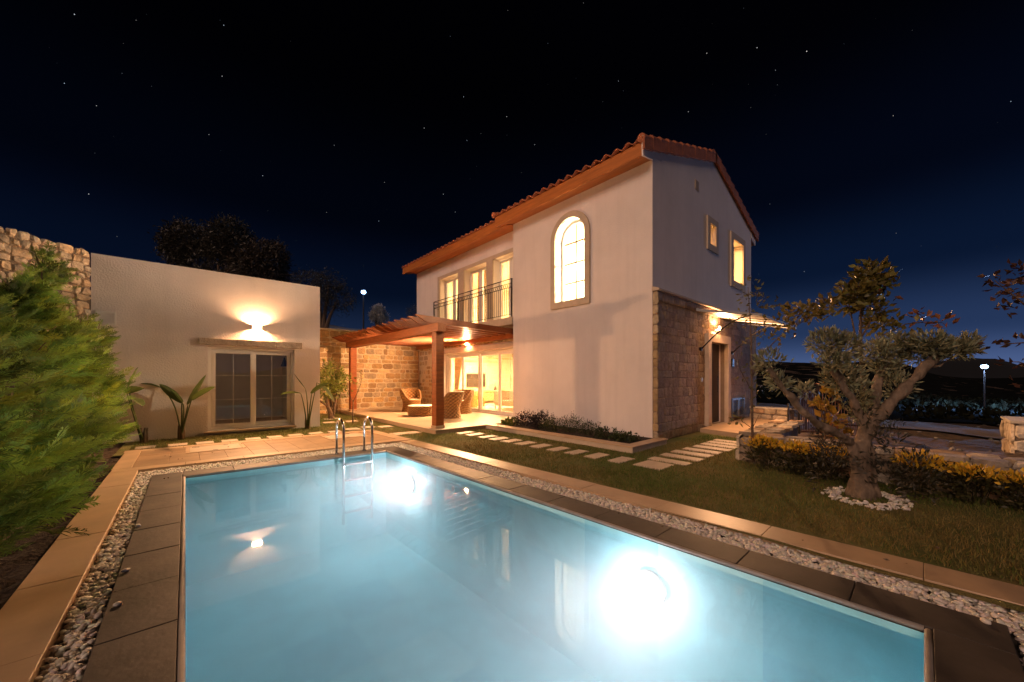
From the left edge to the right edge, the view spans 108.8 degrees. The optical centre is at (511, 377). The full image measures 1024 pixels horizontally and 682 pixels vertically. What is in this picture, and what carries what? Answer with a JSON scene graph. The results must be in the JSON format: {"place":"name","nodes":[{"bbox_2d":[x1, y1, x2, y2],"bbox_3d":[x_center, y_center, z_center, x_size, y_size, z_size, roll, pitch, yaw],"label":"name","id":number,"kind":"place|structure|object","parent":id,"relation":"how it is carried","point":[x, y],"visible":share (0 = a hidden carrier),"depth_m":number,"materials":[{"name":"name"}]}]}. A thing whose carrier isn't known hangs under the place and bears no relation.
{"place":"outdoors","nodes":[
{"label":"outdoors","id":0,"kind":"place"},
{"bbox_2d":[0,0,1023,366],"label":"sky","id":1,"kind":"structure","parent":0,"point":[368,137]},
{"bbox_2d":[1,295,1023,544],"bbox_3d":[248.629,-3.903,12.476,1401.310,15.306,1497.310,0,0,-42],"label":"ground","id":2,"kind":"structure","parent":0,"point":[965,443],"depth_m":8.43,"materials":[{"name":"brown soil"}]},
{"bbox_2d":[0,226,91,421],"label":"stone wall","id":3,"kind":"structure","parent":2,"relation":"on","point":[15,245],"depth_m":6.49,"materials":[{"name":"beige stone"}]},
{"bbox_2d":[0,448,122,609],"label":"mulch bed","id":4,"kind":"object","parent":2,"relation":"on","point":[17,566],"visible":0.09,"depth_m":2.78,"materials":[{"name":"brown soil"}]},
{"bbox_2d":[0,335,101,558],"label":"conifer","id":5,"kind":"object","parent":4,"relation":"on","point":[38,504],"visible":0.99,"depth_m":2.12,"materials":[{"name":"green plant"}]},
{"bbox_2d":[0,293,107,522],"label":"conifer","id":6,"kind":"object","parent":4,"relation":"on","point":[59,453],"visible":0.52,"depth_m":2.69,"materials":[{"name":"green plant"}]},
{"bbox_2d":[0,240,123,477],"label":"conifer","id":7,"kind":"object","parent":4,"relation":"on","point":[52,271],"visible":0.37,"depth_m":4.33,"materials":[{"name":"green plant"}]},
{"bbox_2d":[0,265,130,496],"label":"conifer","id":8,"kind":"object","parent":4,"relation":"on","point":[28,292],"visible":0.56,"depth_m":3.44,"materials":[{"name":"green plant"}]},
{"bbox_2d":[2,304,137,468],"bbox_3d":[-5.914,0.189,4.870,1.335,2.336,1.303,0,0,4],"label":"conifer","id":9,"kind":"object","parent":4,"relation":"on","point":[72,331],"visible":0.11,"depth_m":4.92,"materials":[{"name":"green plant"}]},
{"bbox_2d":[25,313,141,455],"bbox_3d":[-6.538,0.184,5.491,1.417,2.346,1.142,0,0,-42],"label":"conifer","id":10,"kind":"object","parent":4,"relation":"on","point":[94,337],"visible":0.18,"depth_m":5.72,"materials":[{"name":"green plant"}]},
{"bbox_2d":[68,319,140,455],"bbox_3d":[-7.253,0.161,6.300,1.237,2.392,0.982,0,0,-42],"label":"conifer","id":11,"kind":"object","parent":4,"relation":"on","point":[115,380],"visible":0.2,"depth_m":6.42,"materials":[{"name":"green plant"}]},
{"bbox_2d":[147,213,220,268],"bbox_3d":[-23.025,-6.713,26.062,4.168,9.299,3.924,0,0,-42],"label":"hill tree","id":12,"kind":"object","parent":2,"relation":"on","point":[175,252],"visible":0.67,"depth_m":25.19,"materials":[{"name":"green plant"}]},
{"bbox_2d":[91,253,319,443],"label":"annex building","id":13,"kind":"structure","parent":2,"relation":"on","point":[182,331],"depth_m":8.24,"materials":[{"name":"white paint"}]},
{"bbox_2d":[208,347,293,430],"bbox_3d":[-6.270,0.255,8.878,1.696,1.906,0.100,0,0,-42],"label":"window","id":14,"kind":"structure","parent":13,"relation":"in","point":[291,352],"depth_m":8.86,"materials":[{"name":"white"}]},
{"bbox_2d":[179,211,257,272],"bbox_3d":[-18.625,-5.598,23.922,4.772,10.306,3.772,0,0,13],"label":"hill tree","id":15,"kind":"object","parent":2,"relation":"on","point":[224,237],"visible":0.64,"depth_m":23.23,"materials":[{"name":"green plant"}]},
{"bbox_2d":[217,235,295,282],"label":"hill tree","id":16,"kind":"object","parent":2,"relation":"on","point":[265,268],"visible":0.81,"depth_m":21.33,"materials":[{"name":"green plant"}]},
{"bbox_2d":[132,432,392,467],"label":"pool deck","id":17,"kind":"structure","parent":2,"relation":"on","point":[155,457],"depth_m":6.58,"materials":[{"name":"stone"}]},
{"bbox_2d":[186,442,245,453],"bbox_3d":[-5.451,1.291,6.751,0.836,0.014,0.766,0,0,-42],"label":"hatch cover","id":18,"kind":"object","parent":17,"relation":"on","point":[198,449],"visible":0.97,"depth_m":6.74,"materials":[{"name":"beige stone"}]},
{"bbox_2d":[321,432,367,439],"bbox_3d":[-3.711,1.291,8.116,0.818,0.014,0.734,0,0,-42],"label":"stepping stone","id":19,"kind":"object","parent":17,"relation":"on","point":[347,435],"visible":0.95,"depth_m":8.13,"materials":[{"name":"beige stone"}]},
{"bbox_2d":[290,267,356,327],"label":"hill tree","id":20,"kind":"object","parent":2,"relation":"on","point":[324,314],"visible":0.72,"depth_m":37.82,"materials":[{"name":"green plant"}]},
{"bbox_2d":[361,289,365,328],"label":"street lamp","id":21,"kind":"object","parent":2,"relation":"on","point":[363,291],"visible":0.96,"depth_m":49.92,"materials":[{"name":"black metal"}]},
{"bbox_2d":[320,328,418,413],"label":"stone wall","id":22,"kind":"structure","parent":2,"relation":"on","point":[388,372],"depth_m":14.23,"materials":[{"name":"stone"}]},
{"bbox_2d":[368,303,390,326],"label":"hill tree","id":23,"kind":"object","parent":2,"relation":"on","point":[377,315],"visible":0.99,"depth_m":39.68,"materials":[{"name":"green plant"}]},
{"bbox_2d":[406,303,416,318],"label":"hill tree","id":24,"kind":"object","parent":2,"relation":"on","point":[414,307],"visible":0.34,"depth_m":54.59,"materials":[{"name":"green plant"}]},
{"bbox_2d":[340,407,526,433],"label":"patio","id":25,"kind":"structure","parent":2,"relation":"on","point":[397,415],"depth_m":10.55,"materials":[{"name":"stone"}]},
{"bbox_2d":[399,389,421,411],"bbox_3d":[-3.623,0.805,13.104,0.812,0.790,0.809,0,0,-42],"label":"rattan chair","id":26,"kind":"object","parent":25,"relation":"on","point":[410,396],"visible":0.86,"depth_m":12.92,"materials":[{"name":"beige wicker"}]},
{"bbox_2d":[407,404,431,416],"bbox_3d":[-2.864,1.040,11.669,0.898,0.320,0.898,0,0,-42],"label":"rattan table","id":27,"kind":"object","parent":25,"relation":"on","point":[420,410],"visible":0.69,"depth_m":11.30,"materials":[{"name":"beige wicker"}]},
{"bbox_2d":[332,314,512,428],"bbox_3d":[-2.976,-0.118,11.784,3.505,2.634,6.680,0,0,-42],"label":"pergola","id":28,"kind":"object","parent":25,"relation":"on","point":[437,335],"visible":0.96,"depth_m":10.12,"materials":[{"name":"brown wood"}]},
{"bbox_2d":[444,391,463,418],"bbox_3d":[-1.817,0.805,11.023,0.800,0.790,0.794,0,0,-42],"label":"rattan chair","id":29,"kind":"object","parent":25,"relation":"on","point":[453,400],"visible":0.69,"depth_m":10.73,"materials":[{"name":"beige wicker"}]},
{"bbox_2d":[453,389,474,413],"bbox_3d":[-1.684,0.805,12.457,0.806,0.790,0.804,0,0,-42],"label":"rattan chair","id":30,"kind":"object","parent":25,"relation":"on","point":[465,406],"visible":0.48,"depth_m":12.23,"materials":[{"name":"beige wicker"}]},
{"bbox_2d":[0,430,1023,681],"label":"pool border","id":31,"kind":"object","parent":2,"relation":"on","point":[34,610],"visible":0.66,"depth_m":2.69,"materials":[{"name":"beige stone"}]},
{"bbox_2d":[45,456,1023,671],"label":"gravel channel","id":32,"kind":"object","parent":31,"relation":"in","point":[1016,644],"depth_m":1.93,"materials":[{"name":"grey gravel"}]},
{"bbox_2d":[34,442,1023,681],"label":"pebble strip","id":33,"kind":"object","parent":32,"relation":"in","point":[93,594],"visible":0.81,"depth_m":2.53,"materials":[{"name":"grey gravel"}]},
{"bbox_2d":[485,422,667,452],"bbox_3d":[1.227,1.294,8.268,1.468,0.212,4.100,0,0,-42],"label":"planter","id":34,"kind":"object","parent":2,"relation":"on","point":[644,443],"visible":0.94,"depth_m":7.34,"materials":[{"name":"beige stone"}]},
{"bbox_2d":[501,416,518,425],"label":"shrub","id":35,"kind":"object","parent":34,"relation":"in","point":[508,420],"visible":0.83,"depth_m":9.51,"materials":[{"name":"green plant"}]},
{"bbox_2d":[513,409,540,426],"bbox_3d":[0.372,1.015,9.368,0.679,0.501,0.703,0,0,38],"label":"purple basil","id":36,"kind":"object","parent":34,"relation":"in","point":[524,419],"visible":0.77,"depth_m":9.32,"materials":[{"name":"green plant"}]},
{"bbox_2d":[527,410,559,428],"bbox_3d":[0.707,1.023,9.065,0.807,0.517,0.768,0,0,-14],"label":"purple basil","id":37,"kind":"object","parent":34,"relation":"in","point":[539,418],"visible":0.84,"depth_m":8.99,"materials":[{"name":"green plant"}]},
{"bbox_2d":[538,416,566,431],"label":"green herb","id":38,"kind":"object","parent":34,"relation":"in","point":[546,424],"visible":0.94,"depth_m":8.47,"materials":[{"name":"green plant"}]},
{"bbox_2d":[555,410,581,431],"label":"green herb","id":39,"kind":"object","parent":34,"relation":"in","point":[566,426],"visible":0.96,"depth_m":8.25,"materials":[{"name":"green plant"}]},
{"bbox_2d":[571,418,601,435],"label":"green herb","id":40,"kind":"object","parent":34,"relation":"in","point":[583,425],"visible":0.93,"depth_m":7.91,"materials":[{"name":"green plant"}]},
{"bbox_2d":[583,426,622,438],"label":"ground herb","id":41,"kind":"object","parent":34,"relation":"in","point":[600,430],"visible":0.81,"depth_m":7.53,"materials":[{"name":"green plant"}]},
{"bbox_2d":[607,431,643,441],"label":"ground herb","id":42,"kind":"object","parent":34,"relation":"in","point":[623,436],"visible":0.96,"depth_m":7.16,"materials":[{"name":"green plant"}]},
{"bbox_2d":[402,133,758,438],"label":"house","id":43,"kind":"structure","parent":2,"relation":"on","point":[618,266],"depth_m":9.11,"materials":[{"name":"white paint"}]},
{"bbox_2d":[446,278,454,319],"bbox_3d":[-2.368,-2.800,14.187,0.072,1.960,0.618,0,0,-42],"label":"balcony door","id":44,"kind":"structure","parent":43,"relation":"in","point":[450,284],"depth_m":14.21,"materials":[{"name":"yellow"}]},
{"bbox_2d":[455,277,457,319],"bbox_3d":[-1.955,-2.800,13.722,0.072,1.960,0.618,0,0,-42],"label":"balcony door","id":45,"kind":"structure","parent":43,"relation":"in","point":[456,279],"depth_m":13.87,"materials":[{"name":"yellow"}]},
{"bbox_2d":[433,278,511,321],"bbox_3d":[-1.421,-2.345,12.481,0.245,1.130,4.535,0,0,-42],"label":"balcony railing","id":46,"kind":"object","parent":43,"relation":"on","point":[485,304],"visible":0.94,"depth_m":11.78,"materials":[{"name":"black metal"}]},
{"bbox_2d":[470,269,480,322],"bbox_3d":[-1.268,-2.800,12.950,0.072,1.960,0.628,0,0,-42],"label":"balcony door","id":47,"kind":"structure","parent":43,"relation":"in","point":[475,276],"depth_m":12.95,"materials":[{"name":"yellow"}]},
{"bbox_2d":[447,348,512,415],"bbox_3d":[-1.099,0.151,12.611,0.090,2.097,4.190,0,0,-42],"label":"sliding door","id":48,"kind":"structure","parent":43,"relation":"in","point":[501,350],"depth_m":12.65,"materials":[{"name":"white"}]},
{"bbox_2d":[481,267,485,321],"bbox_3d":[-0.848,-2.800,12.478,0.072,1.960,0.628,0,0,-42],"label":"balcony door","id":49,"kind":"structure","parent":43,"relation":"in","point":[483,270],"depth_m":12.64,"materials":[{"name":"yellow"}]},
{"bbox_2d":[500,258,510,318],"bbox_3d":[-0.192,-2.800,11.742,0.072,1.960,0.563,0,0,-42],"label":"balcony door","id":50,"kind":"structure","parent":43,"relation":"in","point":[505,265],"depth_m":11.74,"materials":[{"name":"yellow"}]},
{"bbox_2d":[511,257,512,316],"bbox_3d":[0.185,-2.800,11.319,0.072,1.960,0.563,0,0,-42],"label":"balcony door","id":51,"kind":"structure","parent":43,"relation":"in","point":[511,257],"depth_m":11.46,"materials":[{"name":"white wood"}]},
{"bbox_2d":[562,220,583,300],"bbox_3d":[1.634,-2.945,9.287,0.050,2.048,0.938,0,0,-42],"label":"arched window","id":52,"kind":"structure","parent":43,"relation":"in","point":[567,234],"depth_m":9.49,"materials":[{"name":"white wood"}]},
{"bbox_2d":[712,344,718,422],"bbox_3d":[5.240,0.151,9.664,1.150,2.094,0.112,0,0,-42],"label":"entrance door","id":53,"kind":"structure","parent":43,"relation":"in","point":[715,348],"depth_m":9.85,"materials":[{"name":"brown wood"}]},
{"bbox_2d":[696,308,796,354],"bbox_3d":[5.890,-1.126,9.100,3.140,0.978,1.310,0,0,-42],"label":"entrance canopy","id":54,"kind":"object","parent":43,"relation":"attached to","point":[736,316],"visible":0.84,"depth_m":8.63,"materials":[{"name":"grey glass"}]},
{"bbox_2d":[700,417,812,436],"bbox_3d":[6.606,1.400,9.650,5.099,0.400,1.430,0,0,-42],"label":"entrance landing","id":55,"kind":"object","parent":2,"relation":"on","point":[732,429],"visible":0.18,"depth_m":8.81,"materials":[{"name":"beige stone"}]},
{"bbox_2d":[749,406,795,419],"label":"parapet","id":56,"kind":"structure","parent":55,"relation":"on","point":[769,413],"depth_m":10.44,"materials":[{"name":"stone"}]},
{"bbox_2d":[787,403,804,428],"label":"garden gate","id":57,"kind":"structure","parent":55,"relation":"on","point":[792,410],"depth_m":9.64,"materials":[{"name":"black metal"}]},
{"bbox_2d":[798,383,856,434],"bbox_3d":[7.731,1.171,8.707,2.253,2.085,0.235,0,0,-16],"label":"stair railing","id":58,"kind":"object","parent":2,"relation":"on","point":[818,388],"visible":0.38,"depth_m":8.47,"materials":[{"name":"black metal"}]},
{"bbox_2d":[735,419,1023,501],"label":"retaining wall","id":59,"kind":"structure","parent":2,"relation":"on","point":[784,430],"depth_m":4.53,"materials":[{"name":"stone"}]},
{"bbox_2d":[807,382,853,439],"bbox_3d":[4.523,0.536,5.216,0.569,0.991,0.456,0,0,4],"label":"young shrub","id":60,"kind":"object","parent":59,"relation":"on","point":[821,405],"visible":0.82,"depth_m":5.20,"materials":[{"name":"brown plant"}]},
{"bbox_2d":[756,382,1023,423],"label":"scrub","id":61,"kind":"object","parent":2,"relation":"on","point":[938,411],"visible":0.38,"depth_m":22.36,"materials":[{"name":"green plant"}]},
{"bbox_2d":[848,421,1001,451],"bbox_3d":[14.405,1.642,7.583,16.196,0.796,10.218,0,0,-42],"label":"rubble scatter","id":62,"kind":"object","parent":2,"relation":"on","point":[951,448],"visible":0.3,"depth_m":8.60,"materials":[{"name":"stone"}]},
{"bbox_2d":[980,363,988,409],"bbox_3d":[30.926,0.775,24.000,0.384,3.424,0.384,0,0,-42],"label":"street lamp","id":63,"kind":"object","parent":2,"relation":"on","point":[984,366],"visible":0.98,"depth_m":23.97,"materials":[{"name":"black metal"}]},
{"bbox_2d":[977,258,1023,391],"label":"red leaf tree","id":64,"kind":"object","parent":2,"relation":"on","point":[1017,280],"visible":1,"depth_m":3.61,"materials":[{"name":"brown plant"}]},
{"bbox_2d":[999,416,1023,453],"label":"stone wall","id":65,"kind":"structure","parent":2,"relation":"on","point":[1011,428],"depth_m":6.43,"materials":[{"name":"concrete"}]},
{"bbox_2d":[81,446,1023,681],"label":"pool coping","id":66,"kind":"object","parent":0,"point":[136,639],"visible":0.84,"depth_m":2.19,"materials":[{"name":"grey stone"}]},
{"bbox_2d":[333,417,372,524],"bbox_3d":[-2.692,1.539,6.248,0.554,1.722,0.461,0,0,-42],"label":"pool ladder","id":67,"kind":"object","parent":66,"relation":"on","point":[344,480],"visible":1,"depth_m":6.12,"materials":[{"name":"silver metal"}]},
{"bbox_2d":[176,450,934,681],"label":"pool edge bead","id":68,"kind":"object","parent":66,"relation":"attached to","point":[928,658],"visible":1,"depth_m":2.39,"materials":[{"name":"blue tile"}]},
{"bbox_2d":[980,617,990,624],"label":"pebble","id":69,"kind":"object","parent":66,"relation":"on","point":[985,620],"visible":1,"depth_m":1.94,"materials":[{"name":"white stone"}]},
{"bbox_2d":[186,452,923,681],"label":"pool basin","id":70,"kind":"object","parent":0,"point":[432,577],"visible":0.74,"depth_m":3.86,"materials":[{"name":"tile"}]},
{"bbox_2d":[406,475,414,491],"bbox_3d":[-1.630,1.700,5.852,0.038,0.270,0.270,0,0,-42],"label":"pool lamp","id":71,"kind":"object","parent":70,"relation":"attached to","point":[410,484],"visible":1,"depth_m":5.81,"materials":[{"name":"white glass"}]},
{"bbox_2d":[635,569,666,604],"bbox_3d":[1.112,1.700,2.964,0.038,0.270,0.270,0,0,-42],"label":"pool lamp","id":72,"kind":"object","parent":70,"relation":"attached to","point":[650,587],"visible":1,"depth_m":2.94,"materials":[{"name":"white glass"}]},
{"bbox_2d":[113,412,1023,611],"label":"lawn","id":73,"kind":"structure","parent":0,"point":[126,446],"depth_m":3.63,"materials":[{"name":"green plant"}]},
{"bbox_2d":[125,367,147,442],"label":"strelitzia","id":74,"kind":"object","parent":73,"relation":"on","point":[143,436],"visible":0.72,"depth_m":6.99,"materials":[{"name":"green plant"}]},
{"bbox_2d":[134,445,155,449],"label":"stepping stone","id":75,"kind":"object","parent":73,"relation":"on","point":[149,447],"visible":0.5,"depth_m":6.72,"materials":[{"name":"stone"}]},
{"bbox_2d":[141,375,214,439],"bbox_3d":[-6.850,0.641,7.617,1.550,1.423,0.245,0,0,0],"label":"strelitzia","id":76,"kind":"object","parent":73,"relation":"on","point":[176,396],"visible":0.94,"depth_m":7.62,"materials":[{"name":"green plant"}]},
{"bbox_2d":[280,374,333,428],"bbox_3d":[-4.881,0.622,9.015,1.369,1.462,0.588,0,0,4],"label":"strelitzia","id":77,"kind":"object","parent":73,"relation":"on","point":[308,417],"visible":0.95,"depth_m":8.92,"materials":[{"name":"green plant"}]},
{"bbox_2d":[320,356,357,418],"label":"citrus tree","id":78,"kind":"object","parent":73,"relation":"on","point":[331,388],"visible":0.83,"depth_m":11.47,"materials":[{"name":"plant"}]},
{"bbox_2d":[347,370,361,423],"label":"sapling","id":79,"kind":"object","parent":73,"relation":"on","point":[354,399],"visible":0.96,"depth_m":10.31,"materials":[{"name":"brown plant"}]},
{"bbox_2d":[75,423,940,563],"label":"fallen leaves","id":80,"kind":"object","parent":73,"relation":"on","point":[618,513],"visible":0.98,"depth_m":4.31,"materials":[{"name":"brown plant"}]},
{"bbox_2d":[513,441,536,445],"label":"stepping stone","id":81,"kind":"object","parent":73,"relation":"on","point":[524,443],"visible":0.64,"depth_m":7.17,"materials":[{"name":"stone"}]},
{"bbox_2d":[528,444,552,448],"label":"stepping stone","id":82,"kind":"object","parent":73,"relation":"on","point":[541,445],"visible":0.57,"depth_m":6.93,"materials":[{"name":"stone"}]},
{"bbox_2d":[546,446,570,451],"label":"stepping stone","id":83,"kind":"object","parent":73,"relation":"on","point":[556,449],"visible":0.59,"depth_m":6.63,"materials":[{"name":"stone"}]},
{"bbox_2d":[564,449,588,454],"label":"stepping stone","id":84,"kind":"object","parent":73,"relation":"on","point":[575,452],"visible":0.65,"depth_m":6.32,"materials":[{"name":"stone"}]},
{"bbox_2d":[584,453,609,458],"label":"stepping stone","id":85,"kind":"object","parent":73,"relation":"on","point":[596,455],"visible":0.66,"depth_m":6.04,"materials":[{"name":"stone"}]},
{"bbox_2d":[607,456,634,463],"bbox_3d":[1.713,1.307,5.754,0.435,0.046,0.236,0,0,-42],"label":"stepping stone","id":86,"kind":"object","parent":73,"relation":"on","point":[620,459],"visible":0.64,"depth_m":5.75,"materials":[{"name":"stone"}]},
{"bbox_2d":[633,460,673,470],"bbox_3d":[2.092,1.307,5.420,0.451,0.046,0.428,0,0,-42],"label":"stepping stone","id":87,"kind":"object","parent":73,"relation":"on","point":[654,465],"visible":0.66,"depth_m":5.42,"materials":[{"name":"stone"}]},
{"bbox_2d":[647,456,691,465],"bbox_3d":[2.429,1.307,5.669,0.248,0.046,0.606,0,0,-42],"label":"stepping stone","id":88,"kind":"object","parent":73,"relation":"on","point":[677,462],"visible":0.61,"depth_m":5.63,"materials":[{"name":"stone"}]},
{"bbox_2d":[660,453,702,461],"bbox_3d":[2.746,1.307,5.956,0.249,0.046,0.638,0,0,-42],"label":"stepping stone","id":89,"kind":"object","parent":73,"relation":"on","point":[682,457],"visible":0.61,"depth_m":5.89,"materials":[{"name":"stone"}]},
{"bbox_2d":[670,450,713,457],"bbox_3d":[3.051,1.307,6.231,0.254,0.046,0.632,0,0,-42],"label":"stepping stone","id":90,"kind":"object","parent":73,"relation":"on","point":[693,453],"visible":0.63,"depth_m":6.20,"materials":[{"name":"stone"}]},
{"bbox_2d":[682,447,722,454],"bbox_3d":[3.344,1.307,6.471,0.244,0.046,0.621,0,0,-42],"label":"stepping stone","id":91,"kind":"object","parent":73,"relation":"on","point":[703,450],"visible":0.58,"depth_m":6.45,"materials":[{"name":"stone"}]},
{"bbox_2d":[692,445,732,451],"bbox_3d":[3.650,1.307,6.705,0.251,0.046,0.627,0,0,-42],"label":"stepping stone","id":92,"kind":"object","parent":73,"relation":"on","point":[711,448],"visible":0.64,"depth_m":6.69,"materials":[{"name":"stone"}]},
{"bbox_2d":[701,443,737,448],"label":"stepping stone","id":93,"kind":"object","parent":73,"relation":"on","point":[718,445],"visible":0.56,"depth_m":6.93,"materials":[{"name":"stone"}]},
{"bbox_2d":[706,441,738,446],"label":"stepping stone","id":94,"kind":"object","parent":73,"relation":"on","point":[723,443],"visible":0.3,"depth_m":7.14,"materials":[{"name":"stone"}]},
{"bbox_2d":[741,433,787,471],"bbox_3d":[3.552,1.067,5.189,0.649,0.541,0.572,0,0,-2],"label":"golden shrub","id":95,"kind":"object","parent":73,"relation":"on","point":[764,439],"visible":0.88,"depth_m":5.14,"materials":[{"name":"yellow plant"}]},
{"bbox_2d":[722,275,839,462],"bbox_3d":[4.214,-0.128,5.624,1.928,2.918,0.634,0,0,-10],"label":"sapling","id":96,"kind":"object","parent":73,"relation":"on","point":[817,312],"visible":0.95,"depth_m":5.58,"materials":[{"name":"green plant"}]},
{"bbox_2d":[770,438,821,477],"bbox_3d":[3.824,1.079,4.922,0.657,0.542,0.580,0,0,-42],"label":"golden shrub","id":97,"kind":"object","parent":73,"relation":"on","point":[794,445],"visible":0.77,"depth_m":4.86,"materials":[{"name":"yellow plant"}]},
{"bbox_2d":[802,442,849,480],"bbox_3d":[4.006,1.071,4.642,0.610,0.501,0.533,0,0,-42],"label":"golden shrub","id":98,"kind":"object","parent":73,"relation":"on","point":[828,465],"visible":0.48,"depth_m":4.61,"materials":[{"name":"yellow plant"}]},
{"bbox_2d":[820,486,913,510],"bbox_3d":[3.777,1.281,3.922,0.763,0.069,0.706,0,0,-42],"label":"pebble ring","id":99,"kind":"object","parent":73,"relation":"on","point":[834,492],"visible":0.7,"depth_m":3.79,"materials":[{"name":"white stone"}]},
{"bbox_2d":[748,325,987,504],"bbox_3d":[3.787,0.378,3.987,2.542,1.968,1.006,0,0,-6],"label":"olive tree","id":100,"kind":"object","parent":73,"relation":"on","point":[870,414],"visible":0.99,"depth_m":3.96,"materials":[{"name":"green plant"}]},
{"bbox_2d":[820,256,960,446],"bbox_3d":[4.679,-0.090,4.573,1.531,2.796,0.581,0,0,-10],"label":"photinia tree","id":101,"kind":"object","parent":73,"relation":"on","point":[859,288],"visible":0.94,"depth_m":4.49,"materials":[{"name":"green plant"}]},
{"bbox_2d":[889,448,956,498],"bbox_3d":[4.544,1.069,4.072,0.689,0.569,0.516,0,0,-42],"label":"golden shrub","id":102,"kind":"object","parent":73,"relation":"on","point":[938,462],"visible":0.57,"depth_m":3.98,"materials":[{"name":"yellow plant"}]},
{"bbox_2d":[934,459,1018,506],"bbox_3d":[4.758,1.102,3.790,0.643,0.485,0.536,0,0,-42],"label":"golden shrub","id":103,"kind":"object","parent":73,"relation":"on","point":[973,474],"visible":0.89,"depth_m":3.76,"materials":[{"name":"yellow plant"}]},
{"bbox_2d":[977,467,1023,511],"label":"golden shrub","id":104,"kind":"object","parent":73,"relation":"on","point":[1011,494],"visible":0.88,"depth_m":3.59,"materials":[{"name":"yellow plant"}]},
{"bbox_2d":[756,403,1003,438],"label":"dirt road","id":105,"kind":"structure","parent":0,"point":[989,433],"depth_m":12.08,"materials":[{"name":"brown soil"}]},
{"bbox_2d":[756,361,1023,425],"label":"field","id":106,"kind":"structure","parent":0,"point":[934,384],"depth_m":95.59,"materials":[{"name":"plant"}]},
{"bbox_2d":[915,358,1023,377],"bbox_3d":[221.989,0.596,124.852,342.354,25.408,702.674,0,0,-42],"label":"hills","id":107,"kind":"structure","parent":0,"point":[962,368],"depth_m":203.12,"materials":[{"name":"black"}]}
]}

